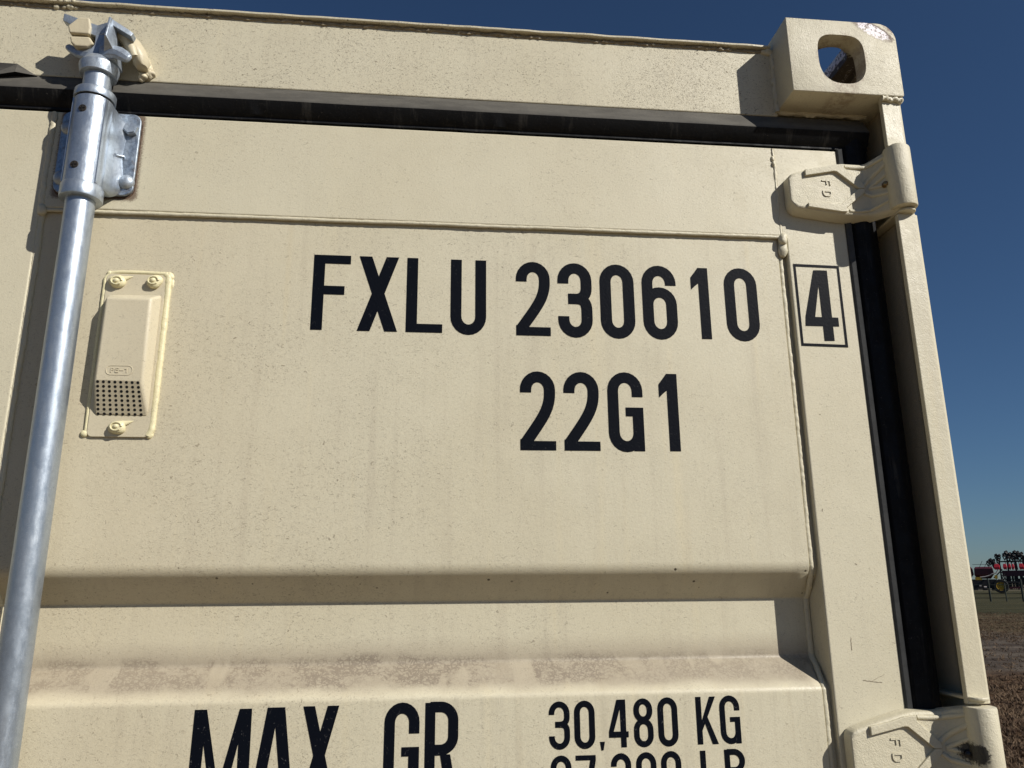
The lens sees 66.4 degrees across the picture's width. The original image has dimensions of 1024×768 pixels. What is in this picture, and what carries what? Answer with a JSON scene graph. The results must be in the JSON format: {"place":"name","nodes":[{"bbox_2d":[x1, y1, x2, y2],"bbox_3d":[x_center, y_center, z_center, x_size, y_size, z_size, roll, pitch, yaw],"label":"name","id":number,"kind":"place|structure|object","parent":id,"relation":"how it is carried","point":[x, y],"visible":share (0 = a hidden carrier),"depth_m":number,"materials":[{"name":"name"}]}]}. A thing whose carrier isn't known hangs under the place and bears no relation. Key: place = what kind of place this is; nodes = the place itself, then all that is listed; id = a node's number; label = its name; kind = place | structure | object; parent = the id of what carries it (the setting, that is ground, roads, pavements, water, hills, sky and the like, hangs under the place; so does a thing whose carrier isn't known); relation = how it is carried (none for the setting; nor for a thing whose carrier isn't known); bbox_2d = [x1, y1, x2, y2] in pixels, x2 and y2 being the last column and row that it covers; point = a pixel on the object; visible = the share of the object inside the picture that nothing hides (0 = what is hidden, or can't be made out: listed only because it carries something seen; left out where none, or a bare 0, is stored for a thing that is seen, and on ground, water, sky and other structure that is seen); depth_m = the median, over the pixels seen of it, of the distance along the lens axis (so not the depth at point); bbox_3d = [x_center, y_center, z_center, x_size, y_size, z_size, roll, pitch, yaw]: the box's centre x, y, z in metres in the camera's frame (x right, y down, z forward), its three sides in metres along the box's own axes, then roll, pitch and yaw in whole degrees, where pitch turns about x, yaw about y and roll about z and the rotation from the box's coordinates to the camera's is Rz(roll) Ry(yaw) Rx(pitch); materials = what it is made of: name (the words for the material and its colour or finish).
{"place":"outdoors","nodes":[
{"label":"outdoors","id":0,"kind":"place"},
{"bbox_2d":[80,0,1023,580],"label":"sky","id":1,"kind":"structure","parent":0,"point":[961,62],"materials":[{"name":"blue"}]},
{"bbox_2d":[974,585,1023,767],"bbox_3d":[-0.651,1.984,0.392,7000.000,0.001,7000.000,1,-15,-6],"label":"ground","id":2,"kind":"structure","parent":0,"point":[999,604],"depth_m":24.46,"materials":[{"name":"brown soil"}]},
{"bbox_2d":[0,0,1005,767],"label":"shipping container","id":3,"kind":"object","parent":2,"relation":"on","point":[390,394],"visible":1,"depth_m":0.97,"materials":[{"name":"beige metal"}]},
{"bbox_2d":[0,109,904,767],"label":"door","id":4,"kind":"structure","parent":3,"relation":"in","point":[465,450],"depth_m":0.96,"materials":[{"name":"beige paint"}]},
{"bbox_2d":[972,583,990,601],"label":"fence panel","id":5,"kind":"object","parent":2,"relation":"on","point":[981,593],"visible":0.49,"depth_m":77.97,"materials":[{"name":"grey metal"}]},
{"bbox_2d":[970,561,1017,592],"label":"seed cart","id":6,"kind":"object","parent":2,"relation":"on","point":[982,576],"visible":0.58,"depth_m":140.12,"materials":[{"name":"red paint"}]},
{"bbox_2d":[986,550,1023,588],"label":"folding seeder","id":7,"kind":"object","parent":2,"relation":"on","point":[1013,573],"visible":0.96,"depth_m":140.14,"materials":[{"name":"red metal"}]},
{"bbox_2d":[987,579,1023,601],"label":"fence panel","id":8,"kind":"object","parent":2,"relation":"on","point":[1005,589],"visible":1,"depth_m":76.96,"materials":[{"name":"grey metal"}]},
{"bbox_2d":[1020,579,1023,600],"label":"fence panel","id":9,"kind":"object","parent":2,"relation":"on","point":[1022,589],"visible":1,"depth_m":76.28,"materials":[{"name":"grey metal"}]}
]}

